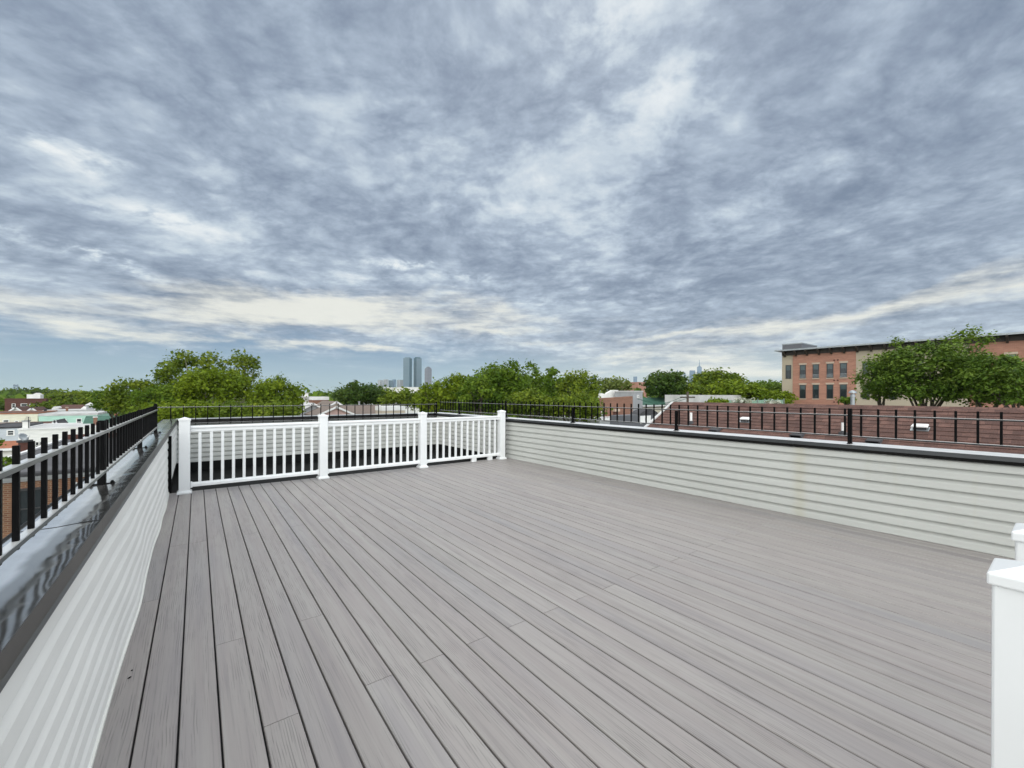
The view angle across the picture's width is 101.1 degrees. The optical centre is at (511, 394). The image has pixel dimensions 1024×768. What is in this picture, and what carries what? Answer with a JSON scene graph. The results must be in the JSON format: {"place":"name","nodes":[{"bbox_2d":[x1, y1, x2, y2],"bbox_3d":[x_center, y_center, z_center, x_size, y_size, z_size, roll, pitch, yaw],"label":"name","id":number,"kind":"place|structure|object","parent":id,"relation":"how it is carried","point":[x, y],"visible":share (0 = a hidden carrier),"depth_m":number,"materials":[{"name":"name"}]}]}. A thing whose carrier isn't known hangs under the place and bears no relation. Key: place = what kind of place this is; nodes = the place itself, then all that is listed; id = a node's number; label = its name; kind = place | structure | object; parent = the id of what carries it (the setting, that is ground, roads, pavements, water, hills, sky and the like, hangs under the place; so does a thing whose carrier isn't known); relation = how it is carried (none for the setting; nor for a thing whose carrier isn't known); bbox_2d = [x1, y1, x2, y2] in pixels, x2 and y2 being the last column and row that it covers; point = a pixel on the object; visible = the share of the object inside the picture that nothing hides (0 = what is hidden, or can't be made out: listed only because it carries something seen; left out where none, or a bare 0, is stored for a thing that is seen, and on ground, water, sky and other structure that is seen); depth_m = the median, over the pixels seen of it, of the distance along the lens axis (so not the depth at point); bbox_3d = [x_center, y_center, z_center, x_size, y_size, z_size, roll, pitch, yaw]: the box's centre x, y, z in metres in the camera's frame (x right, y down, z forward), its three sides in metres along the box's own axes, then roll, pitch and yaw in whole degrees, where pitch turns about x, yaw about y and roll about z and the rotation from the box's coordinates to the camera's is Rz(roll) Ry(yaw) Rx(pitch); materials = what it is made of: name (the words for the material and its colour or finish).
{"place":"outdoors","nodes":[
{"label":"outdoors","id":0,"kind":"place"},
{"bbox_2d":[0,441,17,456],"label":"house","id":1,"kind":"structure","parent":0,"point":[7,449],"depth_m":34.19,"materials":[{"name":"ceramic"}]},
{"bbox_2d":[9,406,30,410],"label":"gabled house","id":2,"kind":"structure","parent":0,"point":[22,408],"depth_m":85.89,"materials":[{"name":"brown"}]},
{"bbox_2d":[0,422,42,440],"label":"grey house","id":3,"kind":"structure","parent":0,"point":[8,431],"depth_m":46.48,"materials":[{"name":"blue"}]},
{"bbox_2d":[18,433,29,440],"bbox_3d":[-27.315,2.371,23.634,0.440,0.460,0.454,0,0,-37],"label":"satellite dish","id":4,"kind":"object","parent":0,"point":[23,436],"visible":1,"depth_m":23.62,"materials":[{"name":"metal"}]},
{"bbox_2d":[0,410,57,421],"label":"cream house","id":5,"kind":"structure","parent":0,"point":[14,416],"depth_m":68.33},
{"bbox_2d":[52,405,85,408],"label":"hip roof house","id":6,"kind":"structure","parent":0,"point":[72,407],"depth_m":98.30,"materials":[{"name":"brown"}]},
{"bbox_2d":[38,411,109,422],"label":"mint house","id":7,"kind":"structure","parent":0,"point":[74,416],"depth_m":69.28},
{"bbox_2d":[129,489,360,767],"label":"deck underlay","id":8,"kind":"object","parent":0,"point":[177,749],"depth_m":2.19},
{"bbox_2d":[93,458,1014,767],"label":"deck","id":9,"kind":"structure","parent":8,"relation":"on","point":[507,612],"depth_m":2.47,"materials":[{"name":"wood"}]},
{"bbox_2d":[176,410,506,494],"bbox_3d":[-2.418,0.855,7.560,5.631,1.071,0.171,0,0,-37],"label":"deck railing","id":10,"kind":"object","parent":9,"relation":"on","point":[322,424],"visible":1,"depth_m":7.00,"materials":[{"name":"white plastic"}]},
{"bbox_2d":[986,558,1023,767],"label":"railing post","id":11,"kind":"object","parent":9,"relation":"on","point":[1005,578],"visible":1,"depth_m":0.92,"materials":[{"name":"white plastic"}]},
{"bbox_2d":[1011,523,1023,560],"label":"railing post","id":12,"kind":"object","parent":9,"relation":"on","point":[1017,534],"visible":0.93,"depth_m":1.21,"materials":[{"name":"white plastic"}]},
{"bbox_2d":[300,402,319,415],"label":"gabled house","id":13,"kind":"structure","parent":0,"point":[308,409],"depth_m":64.06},
{"bbox_2d":[308,397,328,403],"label":"brick house","id":14,"kind":"structure","parent":0,"point":[315,400],"depth_m":75.64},
{"bbox_2d":[305,406,353,414],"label":"gabled house","id":15,"kind":"structure","parent":0,"point":[333,410],"depth_m":59.83,"materials":[{"name":"brown paint"}]},
{"bbox_2d":[317,401,342,404],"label":"gabled house","id":16,"kind":"structure","parent":0,"point":[329,402],"depth_m":68.31,"materials":[{"name":"beige"}]},
{"bbox_2d":[339,405,377,413],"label":"taupe roof house","id":17,"kind":"structure","parent":0,"point":[361,409],"depth_m":64.55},
{"bbox_2d":[375,406,405,413],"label":"white roof house","id":18,"kind":"structure","parent":0,"point":[382,409],"depth_m":57.26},
{"bbox_2d":[384,387,418,412],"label":"white building","id":19,"kind":"structure","parent":0,"point":[409,408],"depth_m":103.09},
{"bbox_2d":[403,357,411,386],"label":"glass tower","id":20,"kind":"structure","parent":0,"point":[407,371],"depth_m":2409.18,"materials":[{"name":"glass"}]},
{"bbox_2d":[414,357,421,389],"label":"glass tower","id":21,"kind":"structure","parent":0,"point":[417,371],"depth_m":2457.53,"materials":[{"name":"glass"}]},
{"bbox_2d":[425,367,431,387],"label":"apartment tower","id":22,"kind":"structure","parent":0,"point":[428,374],"depth_m":2335.43,"materials":[{"name":"concrete"}]},
{"bbox_2d":[0,0,1023,393],"label":"sky","id":23,"kind":"structure","parent":0,"point":[330,192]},
{"bbox_2d":[610,409,657,426],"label":"flat roof","id":24,"kind":"structure","parent":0,"point":[641,415],"depth_m":30.23,"materials":[{"name":"grey metal"}]},
{"bbox_2d":[622,382,646,397],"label":"red building","id":25,"kind":"structure","parent":0,"point":[637,385],"depth_m":339.94,"materials":[{"name":"brick"}]},
{"bbox_2d":[665,395,740,405],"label":"long flat building","id":26,"kind":"structure","parent":0,"point":[697,398],"depth_m":49.07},
{"bbox_2d":[644,401,1023,453],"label":"shingle roof house","id":27,"kind":"structure","parent":0,"point":[1013,433],"depth_m":8.83,"materials":[{"name":"brown"}]},
{"bbox_2d":[789,433,804,437],"bbox_3d":[6.339,0.902,9.361,0.269,0.130,0.239,0,0,-37],"label":"roof vent","id":28,"kind":"object","parent":27,"relation":"on","point":[794,435],"visible":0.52,"depth_m":9.29,"materials":[{"name":"black metal"}]},
{"bbox_2d":[848,390,856,404],"bbox_3d":[8.238,0.299,10.188,0.172,0.825,0.169,0,0,-37],"label":"flue pipe","id":29,"kind":"object","parent":27,"relation":"on","point":[852,399],"visible":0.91,"depth_m":10.15,"materials":[{"name":"metal"}]},
{"bbox_2d":[865,438,882,443],"bbox_3d":[7.121,0.913,8.289,0.270,0.130,0.239,0,0,-37],"label":"roof vent","id":30,"kind":"object","parent":27,"relation":"on","point":[873,441],"visible":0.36,"depth_m":8.22,"materials":[{"name":"black metal"}]},
{"bbox_2d":[910,424,929,431],"bbox_3d":[7.884,0.629,8.143,0.198,0.137,0.264,0,0,-37],"label":"roof vent","id":31,"kind":"object","parent":27,"relation":"on","point":[922,427],"visible":0.98,"depth_m":8.09,"materials":[{"name":"metal"}]},
{"bbox_2d":[775,332,1023,407],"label":"brick building","id":32,"kind":"structure","parent":0,"point":[813,374],"depth_m":54.02,"materials":[{"name":"red brick"}]},
{"bbox_2d":[786,365,790,378],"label":"window","id":33,"kind":"structure","parent":32,"relation":"in","point":[788,367],"depth_m":58.69,"materials":[{"name":"grey glass"}]},
{"bbox_2d":[799,363,806,378],"bbox_3d":[39.487,-3.197,57.225,0.097,2.190,0.910,0,0,-37],"label":"window","id":34,"kind":"structure","parent":32,"relation":"in","point":[802,365],"depth_m":57.19,"materials":[{"name":"grey glass"}]},
{"bbox_2d":[799,383,806,398],"bbox_3d":[39.486,-0.482,57.231,0.077,2.180,0.910,0,0,-37],"label":"window","id":35,"kind":"structure","parent":32,"relation":"in","point":[802,385],"depth_m":57.20,"materials":[{"name":"grey glass"}]},
{"bbox_2d":[812,362,819,378],"bbox_3d":[40.389,-3.194,56.020,0.097,2.190,0.900,0,0,-37],"label":"window","id":36,"kind":"structure","parent":32,"relation":"in","point":[815,365],"depth_m":55.99,"materials":[{"name":"grey glass"}]},
{"bbox_2d":[812,383,819,398],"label":"window","id":37,"kind":"structure","parent":32,"relation":"in","point":[815,385],"depth_m":56.00,"materials":[{"name":"grey glass"}]},
{"bbox_2d":[826,362,833,378],"bbox_3d":[41.326,-3.191,54.767,0.097,2.190,0.910,0,0,-37],"label":"window","id":38,"kind":"structure","parent":32,"relation":"in","point":[829,364],"depth_m":54.76,"materials":[{"name":"grey glass"}]},
{"bbox_2d":[826,383,833,399],"bbox_3d":[41.325,-0.476,54.773,0.077,2.180,0.910,0,0,-37],"label":"window","id":39,"kind":"structure","parent":32,"relation":"in","point":[829,387],"depth_m":54.76,"materials":[{"name":"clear glass"}]},
{"bbox_2d":[839,361,847,377],"bbox_3d":[42.180,-3.188,53.626,0.097,2.190,0.920,0,0,-37],"label":"window","id":40,"kind":"structure","parent":32,"relation":"in","point":[843,364],"depth_m":53.64,"materials":[{"name":"grey glass"}]},
{"bbox_2d":[839,382,847,398],"bbox_3d":[42.186,-0.533,53.638,0.057,2.060,0.920,0,0,-37],"label":"window","id":41,"kind":"structure","parent":32,"relation":"in","point":[843,386],"depth_m":53.63,"materials":[{"name":"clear glass"}]},
{"label":"ground","id":42,"kind":"structure","parent":0,"visible":0},
{"bbox_2d":[3,456,20,466],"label":"broadleaf tree","id":43,"kind":"object","parent":42,"relation":"on","point":[8,460],"visible":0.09,"depth_m":16.95,"materials":[{"name":"green plant"}]},
{"bbox_2d":[16,439,32,451],"bbox_3d":[-28.108,6.198,24.304,0.538,7.175,0.538,0,0,-37],"label":"brick chimney","id":44,"kind":"object","parent":42,"relation":"on","point":[23,444],"visible":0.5,"depth_m":24.11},
{"bbox_2d":[4,393,51,410],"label":"brick block","id":45,"kind":"structure","parent":42,"relation":"on","point":[11,403],"depth_m":107.08,"materials":[{"name":"red brick"}]},
{"bbox_2d":[5,385,58,397],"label":"broadleaf tree","id":46,"kind":"object","parent":42,"relation":"on","point":[25,390],"visible":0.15,"depth_m":255.70,"materials":[{"name":"green plant"}]},
{"bbox_2d":[2,434,95,538],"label":"brick house","id":47,"kind":"structure","parent":42,"relation":"on","point":[7,510],"depth_m":16.23,"materials":[{"name":"brown brick"}]},
{"bbox_2d":[20,487,40,525],"bbox_3d":[-18.409,4.348,16.104,0.759,1.578,0.087,0,0,-37],"label":"window","id":48,"kind":"structure","parent":47,"relation":"in","point":[23,492],"depth_m":16.05,"materials":[{"name":"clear glass"}]},
{"bbox_2d":[27,398,71,409],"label":"broadleaf tree","id":49,"kind":"object","parent":42,"relation":"on","point":[48,404],"visible":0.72,"depth_m":108.97,"materials":[{"name":"green plant"}]},
{"bbox_2d":[17,423,95,446],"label":"white house","id":50,"kind":"structure","parent":42,"relation":"on","point":[36,433],"depth_m":47.90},
{"bbox_2d":[41,387,87,405],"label":"broadleaf tree","id":51,"kind":"object","parent":42,"relation":"on","point":[61,395],"visible":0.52,"depth_m":126.93,"materials":[{"name":"green plant"}]},
{"bbox_2d":[42,409,101,411],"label":"flat roof house","id":52,"kind":"structure","parent":42,"relation":"on","point":[74,410],"depth_m":89.17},
{"bbox_2d":[75,391,99,408],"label":"broadleaf tree","id":53,"kind":"object","parent":42,"relation":"on","point":[83,400],"visible":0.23,"depth_m":107.78,"materials":[{"name":"green plant"}]},
{"bbox_2d":[83,416,113,423],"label":"green roof house","id":54,"kind":"structure","parent":42,"relation":"on","point":[88,419],"depth_m":56.34,"materials":[{"name":"metal"}]},
{"bbox_2d":[86,390,127,417],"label":"broadleaf tree","id":55,"kind":"object","parent":42,"relation":"on","point":[96,404],"visible":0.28,"depth_m":48.67,"materials":[{"name":"green plant"}]},
{"bbox_2d":[97,376,155,415],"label":"broadleaf tree","id":56,"kind":"object","parent":42,"relation":"on","point":[116,395],"visible":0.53,"depth_m":43.48,"materials":[{"name":"green plant"}]},
{"bbox_2d":[123,383,186,422],"bbox_3d":[-33.491,4.685,39.809,5.372,11.626,5.107,0,0,-37],"label":"broadleaf tree","id":57,"kind":"object","parent":42,"relation":"on","point":[150,394],"visible":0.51,"depth_m":39.04,"materials":[{"name":"green plant"}]},
{"bbox_2d":[119,397,222,421],"bbox_3d":[-28.150,5.350,36.009,7.325,10.324,7.358,0,0,-2],"label":"broadleaf tree","id":58,"kind":"object","parent":42,"relation":"on","point":[189,411],"visible":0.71,"depth_m":34.52,"materials":[{"name":"green plant"}]},
{"bbox_2d":[142,349,223,401],"bbox_3d":[-35.182,2.536,46.032,7.943,15.885,7.416,0,0,-37],"label":"broadleaf tree","id":59,"kind":"object","parent":42,"relation":"on","point":[164,374],"visible":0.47,"depth_m":44.81,"materials":[{"name":"green plant"}]},
{"bbox_2d":[164,364,255,403],"bbox_3d":[-29.840,3.677,42.098,7.567,13.678,7.541,0,0,-37],"label":"broadleaf tree","id":60,"kind":"object","parent":42,"relation":"on","point":[219,386],"visible":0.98,"depth_m":40.51,"materials":[{"name":"green plant"}]},
{"bbox_2d":[0,385,432,415],"bbox_3d":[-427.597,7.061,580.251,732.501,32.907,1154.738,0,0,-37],"label":"distant woodland","id":61,"kind":"object","parent":42,"relation":"on","point":[319,393],"visible":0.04,"depth_m":161.32,"materials":[{"name":"green plant"}]},
{"bbox_2d":[213,348,265,403],"bbox_3d":[-30.553,2.590,48.052,7.028,15.845,5.989,0,0,-37],"label":"broadleaf tree","id":62,"kind":"object","parent":42,"relation":"on","point":[250,361],"visible":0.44,"depth_m":47.67,"materials":[{"name":"green plant"}]},
{"bbox_2d":[208,397,305,417],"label":"broadleaf tree","id":63,"kind":"object","parent":42,"relation":"on","point":[289,408],"visible":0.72,"depth_m":35.23,"materials":[{"name":"green plant"}]},
{"bbox_2d":[242,374,307,408],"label":"broadleaf tree","id":64,"kind":"object","parent":42,"relation":"on","point":[267,391],"visible":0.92,"depth_m":42.11,"materials":[{"name":"green plant"}]},
{"bbox_2d":[346,379,362,400],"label":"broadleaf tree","id":65,"kind":"object","parent":42,"relation":"on","point":[354,383],"visible":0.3,"depth_m":72.75,"materials":[{"name":"green plant"}]},
{"bbox_2d":[324,381,391,405],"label":"broadleaf tree","id":66,"kind":"object","parent":42,"relation":"on","point":[370,393],"visible":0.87,"depth_m":72.15,"materials":[{"name":"green plant"}]},
{"bbox_2d":[375,386,418,409],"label":"broadleaf tree","id":67,"kind":"object","parent":42,"relation":"on","point":[405,396],"visible":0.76,"depth_m":68.22,"materials":[{"name":"green plant"}]},
{"bbox_2d":[409,377,451,411],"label":"broadleaf tree","id":68,"kind":"object","parent":42,"relation":"on","point":[426,397],"visible":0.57,"depth_m":44.97,"materials":[{"name":"green plant"}]},
{"bbox_2d":[431,371,474,413],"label":"broadleaf tree","id":69,"kind":"object","parent":42,"relation":"on","point":[455,380],"visible":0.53,"depth_m":43.15,"materials":[{"name":"green plant"}]},
{"bbox_2d":[453,373,503,415],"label":"broadleaf tree","id":70,"kind":"object","parent":42,"relation":"on","point":[486,391],"visible":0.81,"depth_m":36.25,"materials":[{"name":"green plant"}]},
{"bbox_2d":[467,358,537,416],"bbox_3d":[-1.245,3.561,40.104,7.013,14.090,7.296,0,0,-37],"label":"broadleaf tree","id":71,"kind":"object","parent":42,"relation":"on","point":[510,377],"visible":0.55,"depth_m":38.80,"materials":[{"name":"green plant"}]},
{"bbox_2d":[499,387,555,418],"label":"broadleaf tree","id":72,"kind":"object","parent":42,"relation":"on","point":[529,395],"visible":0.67,"depth_m":31.09,"materials":[{"name":"green plant"}]},
{"bbox_2d":[503,371,555,417],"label":"broadleaf tree","id":73,"kind":"object","parent":42,"relation":"on","point":[528,376],"visible":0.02,"depth_m":57.88,"materials":[{"name":"green plant"}]},
{"bbox_2d":[422,386,670,419],"bbox_3d":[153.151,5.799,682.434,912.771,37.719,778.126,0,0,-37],"label":"distant woodland","id":74,"kind":"object","parent":42,"relation":"on","point":[635,389],"visible":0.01,"depth_m":175.09,"materials":[{"name":"green plant"}]},
{"bbox_2d":[527,366,567,419],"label":"broadleaf tree","id":75,"kind":"object","parent":42,"relation":"on","point":[548,384],"visible":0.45,"depth_m":41.31,"materials":[{"name":"green plant"}]},
{"bbox_2d":[543,375,600,396],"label":"broadleaf tree","id":76,"kind":"object","parent":42,"relation":"on","point":[570,384],"visible":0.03,"depth_m":59.63,"materials":[{"name":"green plant"}]},
{"bbox_2d":[545,389,612,422],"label":"broadleaf tree","id":77,"kind":"object","parent":42,"relation":"on","point":[581,398],"visible":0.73,"depth_m":32.01,"materials":[{"name":"green plant"}]},
{"bbox_2d":[548,416,609,423],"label":"flat roof house","id":78,"kind":"structure","parent":42,"relation":"on","point":[600,422],"depth_m":42.15,"materials":[{"name":"white"}]},
{"bbox_2d":[555,368,605,421],"bbox_3d":[6.224,4.036,40.187,5.286,13.200,4.946,0,0,-37],"label":"broadleaf tree","id":79,"kind":"object","parent":42,"relation":"on","point":[581,380],"visible":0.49,"depth_m":39.71,"materials":[{"name":"green plant"}]},
{"bbox_2d":[595,375,634,392],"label":"broadleaf tree","id":80,"kind":"object","parent":42,"relation":"on","point":[615,384],"visible":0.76,"depth_m":64.90,"materials":[{"name":"green plant"}]},
{"bbox_2d":[598,390,632,416],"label":"brick building","id":81,"kind":"structure","parent":42,"relation":"on","point":[608,397],"depth_m":48.11,"materials":[{"name":"red brick"}]},
{"bbox_2d":[614,391,642,410],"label":"grey building","id":82,"kind":"structure","parent":42,"relation":"on","point":[637,395],"depth_m":55.82,"materials":[{"name":"paint"}]},
{"bbox_2d":[643,397,665,412],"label":"green roof house","id":83,"kind":"structure","parent":42,"relation":"on","point":[653,401],"depth_m":59.51,"materials":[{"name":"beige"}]},
{"bbox_2d":[639,368,691,397],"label":"broadleaf tree","id":84,"kind":"object","parent":42,"relation":"on","point":[660,384],"visible":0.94,"depth_m":60.27,"materials":[{"name":"green plant"}]},
{"bbox_2d":[639,392,694,403],"bbox_3d":[15.646,5.064,42.637,8.596,10.782,0.906,0,0,-32],"label":"utility pole","id":85,"kind":"object","parent":42,"relation":"on","point":[687,397],"visible":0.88,"depth_m":43.45,"materials":[{"name":"brown wood"}]},
{"bbox_2d":[682,382,714,394],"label":"broadleaf tree","id":86,"kind":"object","parent":42,"relation":"on","point":[700,389],"visible":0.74,"depth_m":58.74,"materials":[{"name":"green plant"}]},
{"bbox_2d":[704,396,728,402],"bbox_3d":[20.404,5.419,42.060,2.447,10.539,2.439,0,0,-37],"label":"shrub","id":87,"kind":"object","parent":42,"relation":"on","point":[718,400],"visible":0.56,"depth_m":41.52,"materials":[{"name":"green plant"}]},
{"bbox_2d":[690,367,751,386],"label":"broadleaf tree","id":88,"kind":"object","parent":42,"relation":"on","point":[705,377],"visible":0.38,"depth_m":62.08,"materials":[{"name":"green plant"}]},
{"bbox_2d":[705,378,772,399],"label":"broadleaf tree","id":89,"kind":"object","parent":42,"relation":"on","point":[739,387],"visible":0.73,"depth_m":56.34,"materials":[{"name":"green plant"}]},
{"bbox_2d":[731,397,755,402],"bbox_3d":[22.409,5.428,41.033,1.813,10.506,1.948,0,0,-37],"label":"shrub","id":90,"kind":"object","parent":42,"relation":"on","point":[744,400],"visible":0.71,"depth_m":40.80,"materials":[{"name":"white plant"}]},
{"bbox_2d":[726,399,782,403],"bbox_3d":[26.845,5.456,46.105,13.843,10.076,0.150,0,0,-37],"label":"netting fence","id":91,"kind":"object","parent":42,"relation":"on","point":[759,401],"visible":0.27,"depth_m":46.46,"materials":[{"name":"metal"}]},
{"bbox_2d":[751,379,781,388],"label":"broadleaf tree","id":92,"kind":"object","parent":42,"relation":"on","point":[762,382],"visible":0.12,"depth_m":256.52,"materials":[{"name":"green plant"}]},
{"bbox_2d":[758,382,781,391],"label":"broadleaf tree","id":93,"kind":"object","parent":42,"relation":"on","point":[768,385],"visible":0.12,"depth_m":69.42,"materials":[{"name":"green plant"}]},
{"bbox_2d":[745,385,798,403],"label":"broadleaf tree","id":94,"kind":"object","parent":42,"relation":"on","point":[786,397],"visible":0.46,"depth_m":55.64,"materials":[{"name":"green plant"}]},
{"bbox_2d":[834,396,856,404],"bbox_3d":[27.043,5.382,34.130,1.615,10.635,1.420,0,0,-37],"label":"shrub","id":95,"kind":"object","parent":42,"relation":"on","point":[845,401],"visible":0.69,"depth_m":34.01,"materials":[{"name":"green plant"}]},
{"bbox_2d":[859,382,902,404],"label":"broadleaf tree","id":96,"kind":"object","parent":42,"relation":"on","point":[878,398],"visible":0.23,"depth_m":29.77,"materials":[{"name":"green plant"}]},
{"bbox_2d":[848,323,1000,405],"bbox_3d":[26.403,3.124,26.962,7.276,15.176,7.374,0,0,-37],"label":"broadleaf tree","id":97,"kind":"object","parent":42,"relation":"on","point":[900,365],"visible":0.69,"depth_m":26.29,"materials":[{"name":"green plant"}]},
{"bbox_2d":[921,339,1023,406],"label":"broadleaf tree","id":98,"kind":"object","parent":42,"relation":"on","point":[980,364],"visible":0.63,"depth_m":23.72,"materials":[{"name":"green plant"}]},
{"bbox_2d":[964,365,1023,407],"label":"broadleaf tree","id":99,"kind":"object","parent":42,"relation":"on","point":[1018,381],"visible":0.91,"depth_m":22.21,"materials":[{"name":"green plant"}]},
{"bbox_3d":[-0.517,6.001,5.062,6.230,8.795,13.500,0,0,-37],"label":"apartment house","id":100,"kind":"object","parent":42,"relation":"on","visible":0},
{"bbox_2d":[0,419,177,767],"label":"parapet wall","id":101,"kind":"structure","parent":100,"relation":"on","point":[73,576],"depth_m":1.50,"materials":[{"name":"plastic"}]},
{"bbox_2d":[0,404,161,565],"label":"metal fence","id":102,"kind":"object","parent":101,"relation":"on","point":[119,438],"visible":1,"depth_m":1.74,"materials":[{"name":"metal"}]},
{"bbox_2d":[176,412,435,472],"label":"parapet wall","id":103,"kind":"structure","parent":100,"relation":"on","point":[228,448],"depth_m":9.76,"materials":[{"name":"plastic"}]},
{"bbox_2d":[157,402,436,423],"bbox_3d":[-4.588,0.399,10.129,6.146,0.430,0.059,0,0,-37],"label":"metal fence","id":104,"kind":"object","parent":103,"relation":"on","point":[320,405],"visible":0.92,"depth_m":9.86,"materials":[{"name":"black metal"}]},
{"bbox_2d":[172,451,470,492],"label":"roof","id":105,"kind":"structure","parent":100,"relation":"on","point":[205,475],"depth_m":8.82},
{"bbox_2d":[431,412,1023,558],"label":"parapet wall","id":106,"kind":"structure","parent":100,"relation":"on","point":[969,500],"depth_m":4.83,"materials":[{"name":"plastic"}]},
{"bbox_2d":[440,399,1023,447],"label":"metal fence","id":107,"kind":"object","parent":106,"relation":"on","point":[849,436],"visible":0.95,"depth_m":5.32,"materials":[{"name":"black metal"}]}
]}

